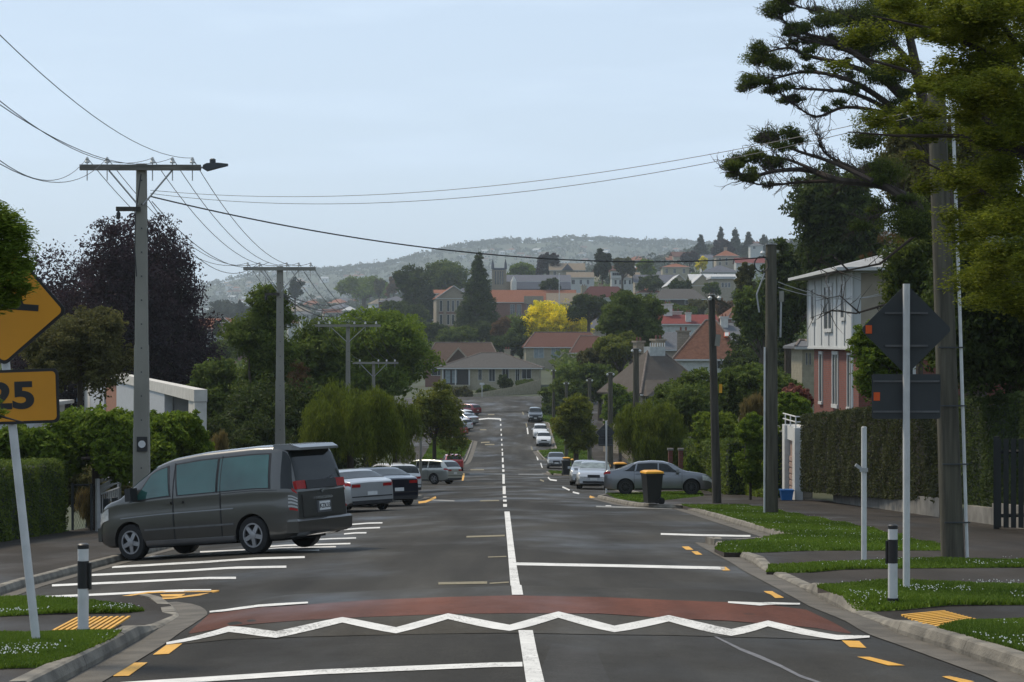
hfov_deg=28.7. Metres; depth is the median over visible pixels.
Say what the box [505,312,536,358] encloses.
distant tree
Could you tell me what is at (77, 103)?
overhead wire
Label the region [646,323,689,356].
house
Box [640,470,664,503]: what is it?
wheelie bin
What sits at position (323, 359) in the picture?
garden tree
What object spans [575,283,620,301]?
house
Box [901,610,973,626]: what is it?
tactile pad
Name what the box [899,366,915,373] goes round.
window
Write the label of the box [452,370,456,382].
carport window
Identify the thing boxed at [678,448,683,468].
brick pillar
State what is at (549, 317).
yellow tree
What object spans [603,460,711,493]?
parked car
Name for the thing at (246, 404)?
garden tree
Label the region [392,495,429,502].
kerb
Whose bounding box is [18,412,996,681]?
road
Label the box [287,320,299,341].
house
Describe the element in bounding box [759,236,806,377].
garden tree
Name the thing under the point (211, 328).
house
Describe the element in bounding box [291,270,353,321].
overhead wire
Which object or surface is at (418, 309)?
distant tree
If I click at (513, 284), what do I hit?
white turret
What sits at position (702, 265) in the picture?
yellow tree
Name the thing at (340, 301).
distant house
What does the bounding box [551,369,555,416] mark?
wooden pole
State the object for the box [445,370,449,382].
carport window
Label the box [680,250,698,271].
distant tree
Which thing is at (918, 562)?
grass
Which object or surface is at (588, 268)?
hillside wood
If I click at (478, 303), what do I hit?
dark conifer
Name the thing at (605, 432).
sign back
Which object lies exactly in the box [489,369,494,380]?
window
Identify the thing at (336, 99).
sky
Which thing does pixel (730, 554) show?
lawn
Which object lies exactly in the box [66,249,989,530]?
ground
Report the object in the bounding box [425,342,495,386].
house
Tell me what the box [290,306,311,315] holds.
distant house
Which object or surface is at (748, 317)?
garden tree
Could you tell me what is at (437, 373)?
window
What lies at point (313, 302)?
distant house
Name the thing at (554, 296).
house
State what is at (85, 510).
shrub
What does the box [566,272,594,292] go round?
house
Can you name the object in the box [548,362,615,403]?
tree
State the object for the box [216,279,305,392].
garden tree
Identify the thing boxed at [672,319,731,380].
house
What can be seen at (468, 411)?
parked car
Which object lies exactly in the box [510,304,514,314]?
window
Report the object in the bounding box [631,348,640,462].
wooden pole
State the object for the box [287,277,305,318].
distant tree
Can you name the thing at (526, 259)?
distant house
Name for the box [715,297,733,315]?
distant tree
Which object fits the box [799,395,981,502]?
clipped hedge
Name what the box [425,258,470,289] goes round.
distant tree
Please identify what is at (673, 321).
house
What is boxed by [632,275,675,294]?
house
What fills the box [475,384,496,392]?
shrub
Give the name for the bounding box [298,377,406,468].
willow tree
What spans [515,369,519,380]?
window
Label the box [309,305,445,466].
garden tree
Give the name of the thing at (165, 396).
school building
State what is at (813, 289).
window
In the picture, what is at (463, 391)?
shrub
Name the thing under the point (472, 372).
house
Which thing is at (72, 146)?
overhead wire
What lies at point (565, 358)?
town trees
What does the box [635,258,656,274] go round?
distant tree
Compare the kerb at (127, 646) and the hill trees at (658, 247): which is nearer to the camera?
the kerb at (127, 646)
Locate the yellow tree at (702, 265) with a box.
[695,256,707,271]
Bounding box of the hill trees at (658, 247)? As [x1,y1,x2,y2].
[187,237,692,313]
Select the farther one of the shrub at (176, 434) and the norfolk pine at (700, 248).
the norfolk pine at (700, 248)
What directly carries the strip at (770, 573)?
on the ground at (546, 379)
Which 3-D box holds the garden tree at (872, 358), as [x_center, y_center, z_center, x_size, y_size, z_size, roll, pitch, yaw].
[11.507,2.432,62.015,2.323,6.308,2.445,0,0,0]
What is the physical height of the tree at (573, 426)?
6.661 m
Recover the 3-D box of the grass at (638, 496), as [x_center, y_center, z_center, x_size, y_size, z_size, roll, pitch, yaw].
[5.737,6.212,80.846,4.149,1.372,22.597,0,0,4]
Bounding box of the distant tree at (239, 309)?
[236,299,245,320]
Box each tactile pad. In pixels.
[52,616,130,630]
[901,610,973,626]
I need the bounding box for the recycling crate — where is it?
[779,489,793,499]
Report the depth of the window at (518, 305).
689.92 m
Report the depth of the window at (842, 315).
84.79 m
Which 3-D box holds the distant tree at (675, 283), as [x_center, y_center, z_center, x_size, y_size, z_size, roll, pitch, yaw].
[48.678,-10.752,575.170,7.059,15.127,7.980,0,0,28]
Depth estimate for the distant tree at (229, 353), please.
297.70 m
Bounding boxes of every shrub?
[0,424,65,465]
[41,403,152,529]
[66,463,132,527]
[74,482,110,528]
[150,409,215,471]
[207,411,298,449]
[210,428,228,450]
[333,446,373,468]
[451,385,473,396]
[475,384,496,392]
[497,374,513,388]
[515,378,534,384]
[537,386,569,414]
[550,360,580,378]
[575,347,607,420]
[599,383,639,461]
[648,366,740,437]
[683,453,704,472]
[717,361,804,407]
[721,372,740,425]
[730,411,763,499]
[737,389,763,425]
[778,383,813,422]
[778,391,813,429]
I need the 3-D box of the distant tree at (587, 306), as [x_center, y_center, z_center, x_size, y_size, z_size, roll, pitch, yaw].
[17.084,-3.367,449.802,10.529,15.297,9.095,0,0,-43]
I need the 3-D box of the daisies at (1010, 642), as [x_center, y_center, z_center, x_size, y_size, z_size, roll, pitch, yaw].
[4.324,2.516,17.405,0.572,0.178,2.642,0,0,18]
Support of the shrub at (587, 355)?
on the ground at (546, 379)
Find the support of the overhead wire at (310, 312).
attached to the power pole at (280, 410)
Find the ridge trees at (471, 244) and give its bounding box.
[182,234,713,289]
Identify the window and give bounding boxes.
[431,367,439,375]
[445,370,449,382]
[447,300,449,310]
[447,314,449,324]
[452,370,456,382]
[478,369,481,379]
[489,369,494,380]
[502,369,508,377]
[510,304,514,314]
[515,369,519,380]
[517,304,520,314]
[522,369,530,378]
[534,348,543,357]
[551,348,559,357]
[717,361,723,368]
[810,286,815,322]
[818,351,822,403]
[822,283,832,331]
[831,351,838,408]
[839,281,845,320]
[846,353,850,408]
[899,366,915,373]
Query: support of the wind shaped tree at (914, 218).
on the ground at (546, 379)
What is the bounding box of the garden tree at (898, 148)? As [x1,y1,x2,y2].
[867,106,1023,394]
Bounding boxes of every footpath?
[0,427,472,681]
[539,412,1023,619]
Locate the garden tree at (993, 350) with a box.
[915,234,1023,406]
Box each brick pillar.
[667,448,673,463]
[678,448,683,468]
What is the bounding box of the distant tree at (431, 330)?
[422,321,449,341]
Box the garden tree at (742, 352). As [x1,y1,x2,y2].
[718,333,796,373]
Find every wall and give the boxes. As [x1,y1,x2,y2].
[473,379,540,396]
[833,494,1023,528]
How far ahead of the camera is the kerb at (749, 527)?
56.41 m
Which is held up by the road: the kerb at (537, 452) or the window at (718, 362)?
the kerb at (537, 452)
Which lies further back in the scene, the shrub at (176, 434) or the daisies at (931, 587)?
the shrub at (176, 434)
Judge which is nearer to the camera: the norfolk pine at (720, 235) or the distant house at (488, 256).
the norfolk pine at (720, 235)
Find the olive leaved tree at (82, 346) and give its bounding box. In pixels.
[18,305,133,410]
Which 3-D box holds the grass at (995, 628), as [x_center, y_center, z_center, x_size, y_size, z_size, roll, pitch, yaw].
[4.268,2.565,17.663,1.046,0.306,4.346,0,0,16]
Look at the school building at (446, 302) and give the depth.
639.85 m
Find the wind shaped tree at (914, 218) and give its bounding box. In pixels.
[711,0,986,397]
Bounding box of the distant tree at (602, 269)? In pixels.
[593,248,612,283]
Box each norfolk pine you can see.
[693,234,709,254]
[714,226,724,253]
[731,227,746,255]
[741,232,753,252]
[759,234,767,253]
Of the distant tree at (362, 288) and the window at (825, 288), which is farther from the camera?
the distant tree at (362, 288)
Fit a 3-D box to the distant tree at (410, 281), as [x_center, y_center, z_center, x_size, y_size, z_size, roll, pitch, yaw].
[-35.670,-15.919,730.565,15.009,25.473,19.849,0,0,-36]
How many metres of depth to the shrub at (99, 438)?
52.19 m
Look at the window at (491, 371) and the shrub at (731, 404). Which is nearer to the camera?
the shrub at (731, 404)
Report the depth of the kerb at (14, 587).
33.47 m
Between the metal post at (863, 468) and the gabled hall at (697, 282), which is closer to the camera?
the metal post at (863, 468)
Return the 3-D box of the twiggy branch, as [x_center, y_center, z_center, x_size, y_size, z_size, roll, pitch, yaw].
[10.459,-1.658,59.836,3.781,3.384,2.162,0,0,0]
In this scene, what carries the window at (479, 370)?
in the house at (472, 372)
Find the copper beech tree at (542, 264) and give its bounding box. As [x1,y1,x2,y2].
[535,252,559,274]
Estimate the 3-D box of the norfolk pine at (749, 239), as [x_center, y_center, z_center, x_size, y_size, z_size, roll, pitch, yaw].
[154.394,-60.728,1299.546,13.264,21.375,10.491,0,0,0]
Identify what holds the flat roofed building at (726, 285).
on the ground at (546, 379)
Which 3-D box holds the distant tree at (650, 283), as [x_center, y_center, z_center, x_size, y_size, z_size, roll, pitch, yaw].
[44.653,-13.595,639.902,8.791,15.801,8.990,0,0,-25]
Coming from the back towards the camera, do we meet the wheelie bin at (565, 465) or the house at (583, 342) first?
the house at (583, 342)
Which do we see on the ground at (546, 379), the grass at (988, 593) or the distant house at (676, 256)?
the distant house at (676, 256)
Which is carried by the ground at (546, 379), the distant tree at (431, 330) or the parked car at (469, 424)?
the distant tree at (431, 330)
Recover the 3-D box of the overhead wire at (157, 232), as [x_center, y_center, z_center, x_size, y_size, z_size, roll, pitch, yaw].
[-9.805,-3.372,60.298,0.016,1.664,29.003,0,0,0]
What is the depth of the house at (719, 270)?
800.81 m
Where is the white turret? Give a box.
[511,276,516,289]
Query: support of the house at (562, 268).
on the ground at (546, 379)
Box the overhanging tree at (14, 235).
[0,200,41,425]
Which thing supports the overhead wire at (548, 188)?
attached to the power pole at (141, 443)
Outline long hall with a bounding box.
[686,274,735,305]
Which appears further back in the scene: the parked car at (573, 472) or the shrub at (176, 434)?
the parked car at (573, 472)
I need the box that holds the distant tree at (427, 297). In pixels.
[419,284,435,322]
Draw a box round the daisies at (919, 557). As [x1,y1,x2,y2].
[822,556,1020,564]
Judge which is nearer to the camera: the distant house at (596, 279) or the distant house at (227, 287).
the distant house at (596, 279)
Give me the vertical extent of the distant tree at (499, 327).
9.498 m
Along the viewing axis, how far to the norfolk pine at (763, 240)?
1338.22 m
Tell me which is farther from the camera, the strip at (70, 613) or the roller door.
the roller door
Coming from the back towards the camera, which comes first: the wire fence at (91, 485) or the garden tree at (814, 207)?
the garden tree at (814, 207)
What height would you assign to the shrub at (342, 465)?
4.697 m
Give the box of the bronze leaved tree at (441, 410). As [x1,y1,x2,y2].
[411,379,472,460]
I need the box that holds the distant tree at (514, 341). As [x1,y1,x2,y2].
[489,330,528,358]
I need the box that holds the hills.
[182,241,693,307]
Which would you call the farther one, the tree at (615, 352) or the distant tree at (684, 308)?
the distant tree at (684, 308)
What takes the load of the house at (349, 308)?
on the ground at (546, 379)
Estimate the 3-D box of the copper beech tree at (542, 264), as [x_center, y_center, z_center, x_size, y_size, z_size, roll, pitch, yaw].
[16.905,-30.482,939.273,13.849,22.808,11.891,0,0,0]
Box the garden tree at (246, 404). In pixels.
[219,370,325,442]
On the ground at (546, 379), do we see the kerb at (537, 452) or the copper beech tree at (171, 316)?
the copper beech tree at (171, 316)
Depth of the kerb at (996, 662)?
18.45 m
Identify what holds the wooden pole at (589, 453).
on the distant right verge
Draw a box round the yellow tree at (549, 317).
[520,298,594,335]
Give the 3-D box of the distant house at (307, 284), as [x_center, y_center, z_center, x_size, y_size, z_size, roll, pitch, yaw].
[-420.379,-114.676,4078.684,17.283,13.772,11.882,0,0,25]
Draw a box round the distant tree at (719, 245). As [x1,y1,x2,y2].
[711,238,735,255]
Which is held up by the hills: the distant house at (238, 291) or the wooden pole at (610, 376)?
the distant house at (238, 291)
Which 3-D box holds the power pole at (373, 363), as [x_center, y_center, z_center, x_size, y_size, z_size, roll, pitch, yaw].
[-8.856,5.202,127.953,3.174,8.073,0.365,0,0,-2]
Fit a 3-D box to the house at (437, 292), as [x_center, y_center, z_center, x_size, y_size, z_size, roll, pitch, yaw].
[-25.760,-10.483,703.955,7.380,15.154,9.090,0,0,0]
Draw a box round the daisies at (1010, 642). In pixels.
[973,619,1023,644]
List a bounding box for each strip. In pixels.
[0,611,141,616]
[766,567,1023,574]
[818,588,1006,611]
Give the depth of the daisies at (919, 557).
29.13 m
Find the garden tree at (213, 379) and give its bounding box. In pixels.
[186,355,238,417]
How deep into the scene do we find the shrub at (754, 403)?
83.82 m
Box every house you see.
[0,400,73,428]
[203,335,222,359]
[204,318,233,334]
[220,317,231,339]
[225,285,232,289]
[231,290,241,295]
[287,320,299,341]
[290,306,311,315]
[298,311,312,331]
[303,281,310,287]
[303,301,320,305]
[319,277,328,282]
[321,309,342,317]
[324,309,342,322]
[328,299,346,303]
[328,304,355,308]
[341,306,356,322]
[368,299,383,308]
[377,296,402,309]
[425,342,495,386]
[432,290,444,320]
[436,347,544,389]
[459,253,466,258]
[483,253,491,258]
[508,248,515,252]
[521,332,593,368]
[524,255,531,260]
[546,293,580,309]
[549,263,585,274]
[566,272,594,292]
[569,335,599,357]
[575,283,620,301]
[590,317,605,336]
[592,266,615,285]
[597,335,690,458]
[609,270,639,291]
[631,256,641,262]
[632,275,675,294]
[634,288,659,297]
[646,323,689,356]
[653,289,706,314]
[659,301,718,335]
[661,262,689,279]
[669,252,692,265]
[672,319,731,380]
[699,255,713,273]
[700,266,738,274]
[713,247,738,269]
[717,306,735,321]
[719,314,796,344]
[733,258,764,279]
[747,243,763,257]
[783,339,813,423]
[788,248,1022,417]
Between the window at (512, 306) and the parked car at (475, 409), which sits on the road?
the parked car at (475, 409)
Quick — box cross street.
[393,396,602,411]
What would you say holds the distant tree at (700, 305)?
on the ground at (546, 379)
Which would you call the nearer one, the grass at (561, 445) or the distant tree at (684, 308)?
the grass at (561, 445)
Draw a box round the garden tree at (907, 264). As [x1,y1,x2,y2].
[873,191,932,373]
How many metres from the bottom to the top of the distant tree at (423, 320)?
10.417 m
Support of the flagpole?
on the ground at (546, 379)
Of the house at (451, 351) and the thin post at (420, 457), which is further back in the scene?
the house at (451, 351)
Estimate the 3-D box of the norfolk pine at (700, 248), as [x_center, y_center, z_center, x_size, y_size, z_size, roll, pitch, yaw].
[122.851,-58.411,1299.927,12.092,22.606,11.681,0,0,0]
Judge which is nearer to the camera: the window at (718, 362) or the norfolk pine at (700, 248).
the window at (718, 362)
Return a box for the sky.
[0,0,1023,302]
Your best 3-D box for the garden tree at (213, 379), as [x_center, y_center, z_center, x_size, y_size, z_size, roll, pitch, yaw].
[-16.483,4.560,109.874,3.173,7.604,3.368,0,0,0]
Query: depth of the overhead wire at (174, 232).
55.67 m
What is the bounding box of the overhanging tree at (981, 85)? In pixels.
[817,0,1023,321]
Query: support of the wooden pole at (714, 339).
on the footpath at (987, 540)
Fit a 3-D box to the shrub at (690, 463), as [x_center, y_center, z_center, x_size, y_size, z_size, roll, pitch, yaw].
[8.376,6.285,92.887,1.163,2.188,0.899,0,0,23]
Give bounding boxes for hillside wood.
[185,230,1021,330]
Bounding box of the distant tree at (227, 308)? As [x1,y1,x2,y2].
[206,299,251,317]
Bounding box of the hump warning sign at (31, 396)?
[0,255,64,638]
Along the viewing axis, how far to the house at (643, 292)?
640.00 m
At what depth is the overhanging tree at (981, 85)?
20.63 m
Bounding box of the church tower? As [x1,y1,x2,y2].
[491,259,506,289]
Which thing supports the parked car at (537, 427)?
on the road
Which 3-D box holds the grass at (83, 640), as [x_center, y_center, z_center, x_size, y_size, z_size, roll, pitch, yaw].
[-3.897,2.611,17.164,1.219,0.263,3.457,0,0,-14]
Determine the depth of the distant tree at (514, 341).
428.10 m
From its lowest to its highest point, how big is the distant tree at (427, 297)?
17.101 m
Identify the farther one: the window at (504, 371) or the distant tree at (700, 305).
the distant tree at (700, 305)
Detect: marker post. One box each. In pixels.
[77,543,91,629]
[885,524,898,602]
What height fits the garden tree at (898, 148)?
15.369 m
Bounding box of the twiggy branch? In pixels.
[799,230,920,337]
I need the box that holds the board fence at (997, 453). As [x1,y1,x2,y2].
[993,436,1023,528]
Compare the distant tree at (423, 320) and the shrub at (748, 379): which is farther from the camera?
the distant tree at (423, 320)
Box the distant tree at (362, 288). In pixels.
[333,275,392,311]
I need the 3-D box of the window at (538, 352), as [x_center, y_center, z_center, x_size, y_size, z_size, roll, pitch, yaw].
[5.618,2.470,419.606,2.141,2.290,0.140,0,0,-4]
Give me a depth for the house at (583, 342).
410.20 m
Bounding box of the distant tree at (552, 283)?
[538,277,560,289]
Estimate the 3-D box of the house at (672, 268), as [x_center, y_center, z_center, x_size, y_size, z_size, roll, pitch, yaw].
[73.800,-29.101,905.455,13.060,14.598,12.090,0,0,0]
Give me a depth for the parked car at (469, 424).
237.84 m
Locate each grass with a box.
[0,594,144,615]
[0,628,121,668]
[422,437,470,458]
[538,413,593,473]
[606,490,703,501]
[766,556,1023,572]
[817,577,1023,610]
[937,617,1023,651]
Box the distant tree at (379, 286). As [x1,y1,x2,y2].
[373,278,385,300]
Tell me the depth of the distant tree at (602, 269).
718.15 m
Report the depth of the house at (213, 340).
420.00 m
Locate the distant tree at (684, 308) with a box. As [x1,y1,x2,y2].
[662,302,697,314]
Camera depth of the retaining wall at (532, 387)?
316.92 m
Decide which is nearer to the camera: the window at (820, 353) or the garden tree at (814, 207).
the window at (820, 353)
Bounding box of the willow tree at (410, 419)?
[365,396,425,466]
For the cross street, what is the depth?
285.48 m
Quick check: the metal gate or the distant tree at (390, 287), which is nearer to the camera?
the metal gate
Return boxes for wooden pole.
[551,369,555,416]
[563,382,568,455]
[586,379,592,459]
[606,372,614,468]
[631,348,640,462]
[707,294,730,502]
[754,244,783,512]
[928,91,969,557]
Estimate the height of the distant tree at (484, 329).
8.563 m
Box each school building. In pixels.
[66,374,206,487]
[432,286,464,326]
[490,290,575,319]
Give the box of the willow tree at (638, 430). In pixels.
[609,398,692,465]
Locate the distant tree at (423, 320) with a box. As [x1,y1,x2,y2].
[401,314,426,330]
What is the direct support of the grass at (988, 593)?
on the strip at (821, 590)
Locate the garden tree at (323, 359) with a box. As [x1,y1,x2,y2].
[284,316,357,393]
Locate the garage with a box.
[779,413,812,499]
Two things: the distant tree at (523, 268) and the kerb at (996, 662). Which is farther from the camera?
the distant tree at (523, 268)
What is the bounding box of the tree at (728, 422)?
[687,410,738,462]
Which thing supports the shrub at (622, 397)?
on the ground at (546, 379)
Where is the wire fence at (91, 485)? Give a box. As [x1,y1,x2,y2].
[71,483,93,530]
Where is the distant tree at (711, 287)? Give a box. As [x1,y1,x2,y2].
[701,281,721,298]
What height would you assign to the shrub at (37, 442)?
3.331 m
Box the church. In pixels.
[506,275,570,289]
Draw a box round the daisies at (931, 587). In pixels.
[842,579,1023,603]
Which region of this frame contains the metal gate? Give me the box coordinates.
[95,477,120,530]
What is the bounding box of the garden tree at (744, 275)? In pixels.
[733,262,757,291]
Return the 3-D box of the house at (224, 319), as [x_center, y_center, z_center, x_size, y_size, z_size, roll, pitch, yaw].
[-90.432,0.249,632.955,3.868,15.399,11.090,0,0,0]
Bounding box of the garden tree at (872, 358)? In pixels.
[845,320,902,403]
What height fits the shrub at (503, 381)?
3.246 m
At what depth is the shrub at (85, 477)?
57.58 m
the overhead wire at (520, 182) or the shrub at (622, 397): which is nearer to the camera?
the overhead wire at (520, 182)
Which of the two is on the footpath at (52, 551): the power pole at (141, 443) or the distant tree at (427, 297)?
the power pole at (141, 443)
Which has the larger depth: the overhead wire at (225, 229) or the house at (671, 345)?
the house at (671, 345)
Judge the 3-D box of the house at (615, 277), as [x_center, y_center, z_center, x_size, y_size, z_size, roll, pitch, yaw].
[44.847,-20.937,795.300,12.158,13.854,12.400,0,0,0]
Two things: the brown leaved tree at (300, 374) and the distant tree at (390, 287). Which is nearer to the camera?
the brown leaved tree at (300, 374)
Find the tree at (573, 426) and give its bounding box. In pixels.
[549,392,598,462]
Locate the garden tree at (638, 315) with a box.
[595,289,669,364]
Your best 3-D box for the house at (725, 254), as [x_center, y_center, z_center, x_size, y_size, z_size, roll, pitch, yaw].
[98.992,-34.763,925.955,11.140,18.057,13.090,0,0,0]
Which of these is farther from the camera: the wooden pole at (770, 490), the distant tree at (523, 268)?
the distant tree at (523, 268)
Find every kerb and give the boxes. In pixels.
[0,547,173,595]
[8,594,206,681]
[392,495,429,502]
[452,435,477,464]
[533,420,570,475]
[590,486,783,536]
[695,537,1023,681]
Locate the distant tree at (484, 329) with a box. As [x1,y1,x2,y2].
[468,320,495,341]
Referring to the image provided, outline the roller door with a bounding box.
[789,440,791,488]
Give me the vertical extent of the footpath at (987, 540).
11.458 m
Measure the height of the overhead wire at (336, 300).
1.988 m
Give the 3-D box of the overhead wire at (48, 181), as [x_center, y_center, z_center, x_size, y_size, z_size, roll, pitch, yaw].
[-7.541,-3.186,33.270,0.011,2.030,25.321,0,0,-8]
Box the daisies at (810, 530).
[708,508,917,546]
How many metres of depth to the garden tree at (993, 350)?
47.16 m
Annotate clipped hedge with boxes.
[0,456,68,541]
[680,437,745,494]
[737,425,781,497]
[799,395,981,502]
[958,388,1023,506]
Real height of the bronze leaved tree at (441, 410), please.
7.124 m
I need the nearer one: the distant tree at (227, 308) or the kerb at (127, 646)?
the kerb at (127, 646)
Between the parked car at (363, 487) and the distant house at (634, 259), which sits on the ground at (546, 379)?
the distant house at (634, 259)
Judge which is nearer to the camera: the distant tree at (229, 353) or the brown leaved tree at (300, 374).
the brown leaved tree at (300, 374)
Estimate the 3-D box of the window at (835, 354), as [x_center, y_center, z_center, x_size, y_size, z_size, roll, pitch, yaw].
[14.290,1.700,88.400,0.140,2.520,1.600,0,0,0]
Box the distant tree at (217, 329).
[213,320,222,334]
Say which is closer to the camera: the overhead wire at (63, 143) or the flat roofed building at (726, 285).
the overhead wire at (63, 143)
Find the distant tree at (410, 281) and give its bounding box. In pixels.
[391,263,435,305]
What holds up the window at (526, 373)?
in the house at (472, 372)
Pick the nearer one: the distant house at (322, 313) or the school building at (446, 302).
the school building at (446, 302)
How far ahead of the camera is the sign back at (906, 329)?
23.96 m
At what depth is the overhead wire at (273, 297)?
82.11 m
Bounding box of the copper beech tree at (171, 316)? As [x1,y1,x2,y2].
[0,211,231,417]
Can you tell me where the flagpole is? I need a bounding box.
[559,273,559,304]
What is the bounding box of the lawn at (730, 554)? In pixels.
[682,506,940,556]
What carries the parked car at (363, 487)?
on the road
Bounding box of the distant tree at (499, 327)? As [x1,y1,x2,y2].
[489,316,511,336]
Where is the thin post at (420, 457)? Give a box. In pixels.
[419,430,421,486]
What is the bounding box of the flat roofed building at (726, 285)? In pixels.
[706,277,735,310]
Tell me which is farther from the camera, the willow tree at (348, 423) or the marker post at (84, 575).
the willow tree at (348, 423)
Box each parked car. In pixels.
[338,468,392,509]
[361,466,417,506]
[372,463,420,490]
[409,459,461,483]
[440,454,463,470]
[459,417,472,429]
[460,403,481,414]
[460,412,478,423]
[462,409,474,414]
[527,407,543,421]
[532,423,548,437]
[535,431,552,445]
[545,452,564,468]
[568,460,600,485]
[574,461,611,488]
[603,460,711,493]
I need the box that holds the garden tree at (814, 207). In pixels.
[777,162,889,313]
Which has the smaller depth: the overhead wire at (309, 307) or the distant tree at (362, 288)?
the overhead wire at (309, 307)
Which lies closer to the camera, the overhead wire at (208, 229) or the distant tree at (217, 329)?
the overhead wire at (208, 229)
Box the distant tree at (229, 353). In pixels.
[210,339,243,361]
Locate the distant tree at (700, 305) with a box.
[685,298,707,314]
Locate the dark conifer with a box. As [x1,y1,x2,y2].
[453,249,500,341]
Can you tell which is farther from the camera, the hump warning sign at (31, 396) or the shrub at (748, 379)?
the shrub at (748, 379)
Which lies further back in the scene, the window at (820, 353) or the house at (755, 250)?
the house at (755, 250)
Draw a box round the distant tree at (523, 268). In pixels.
[506,261,535,274]
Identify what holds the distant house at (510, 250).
on the hills
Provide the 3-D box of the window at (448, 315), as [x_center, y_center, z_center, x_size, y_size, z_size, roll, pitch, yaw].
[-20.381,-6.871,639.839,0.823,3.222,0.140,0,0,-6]
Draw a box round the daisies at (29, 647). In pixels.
[0,629,116,653]
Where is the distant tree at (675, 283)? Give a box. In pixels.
[668,278,692,288]
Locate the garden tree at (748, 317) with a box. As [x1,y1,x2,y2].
[730,279,765,365]
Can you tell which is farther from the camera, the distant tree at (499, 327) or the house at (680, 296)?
the house at (680, 296)
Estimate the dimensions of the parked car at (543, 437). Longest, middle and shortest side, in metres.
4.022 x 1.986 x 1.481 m
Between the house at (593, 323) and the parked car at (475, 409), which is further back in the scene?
the house at (593, 323)
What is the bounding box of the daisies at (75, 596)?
[0,595,138,611]
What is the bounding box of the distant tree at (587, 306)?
[565,292,608,331]
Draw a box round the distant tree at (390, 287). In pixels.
[384,276,399,298]
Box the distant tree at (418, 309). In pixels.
[380,300,431,319]
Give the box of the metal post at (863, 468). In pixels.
[855,426,867,559]
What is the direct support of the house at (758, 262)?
on the ground at (546, 379)
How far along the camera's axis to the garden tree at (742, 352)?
188.09 m
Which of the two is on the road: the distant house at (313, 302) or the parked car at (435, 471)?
the parked car at (435, 471)
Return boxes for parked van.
[98,442,351,559]
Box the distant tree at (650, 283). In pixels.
[635,274,663,299]
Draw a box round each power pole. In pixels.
[79,157,227,486]
[243,262,315,443]
[315,321,380,390]
[351,360,397,466]
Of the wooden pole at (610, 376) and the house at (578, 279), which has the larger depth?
the house at (578, 279)
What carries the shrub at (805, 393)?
on the ground at (546, 379)
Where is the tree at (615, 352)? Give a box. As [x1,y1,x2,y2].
[592,330,644,373]
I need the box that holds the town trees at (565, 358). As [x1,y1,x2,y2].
[0,270,806,379]
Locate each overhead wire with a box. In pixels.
[0,35,184,157]
[0,101,151,162]
[0,105,171,163]
[0,158,86,180]
[0,158,106,182]
[89,160,245,265]
[109,160,254,265]
[149,200,256,273]
[150,115,917,203]
[151,112,907,196]
[151,196,763,261]
[152,201,266,267]
[154,160,281,265]
[175,162,297,265]
[195,162,309,265]
[249,265,308,321]
[264,270,329,321]
[283,293,345,305]
[283,294,344,310]
[283,295,344,316]
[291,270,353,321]
[304,272,364,321]
[312,265,375,321]
[778,282,879,298]
[778,287,877,298]
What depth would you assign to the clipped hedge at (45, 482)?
48.65 m
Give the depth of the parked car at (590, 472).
101.23 m
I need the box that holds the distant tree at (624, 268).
[612,257,636,289]
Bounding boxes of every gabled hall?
[661,274,685,288]
[691,274,707,314]
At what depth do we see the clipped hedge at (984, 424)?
48.41 m
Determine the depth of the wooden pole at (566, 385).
204.87 m
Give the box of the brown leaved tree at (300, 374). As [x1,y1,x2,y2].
[286,359,311,399]
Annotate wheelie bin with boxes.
[561,459,570,474]
[613,462,626,468]
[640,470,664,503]
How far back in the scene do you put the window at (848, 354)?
84.70 m
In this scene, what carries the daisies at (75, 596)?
on the strip at (70, 613)
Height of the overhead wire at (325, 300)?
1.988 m
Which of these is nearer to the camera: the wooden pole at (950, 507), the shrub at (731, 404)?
the wooden pole at (950, 507)
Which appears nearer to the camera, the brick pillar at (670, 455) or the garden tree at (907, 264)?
the garden tree at (907, 264)
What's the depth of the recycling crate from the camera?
73.37 m
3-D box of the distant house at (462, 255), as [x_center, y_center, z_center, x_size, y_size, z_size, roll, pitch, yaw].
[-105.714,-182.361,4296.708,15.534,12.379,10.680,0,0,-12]
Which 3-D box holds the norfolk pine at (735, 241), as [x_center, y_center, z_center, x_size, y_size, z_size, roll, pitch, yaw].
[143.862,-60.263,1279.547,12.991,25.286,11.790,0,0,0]
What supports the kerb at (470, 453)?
on the road
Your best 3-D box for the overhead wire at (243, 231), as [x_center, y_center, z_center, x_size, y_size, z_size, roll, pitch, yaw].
[-7.431,-3.372,60.360,0.016,1.664,29.002,0,0,0]
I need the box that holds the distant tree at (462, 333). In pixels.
[434,325,478,341]
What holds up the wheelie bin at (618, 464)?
on the footpath at (987, 540)
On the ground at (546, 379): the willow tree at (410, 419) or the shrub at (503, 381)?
the willow tree at (410, 419)
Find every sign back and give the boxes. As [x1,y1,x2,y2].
[596,421,614,492]
[862,284,949,586]

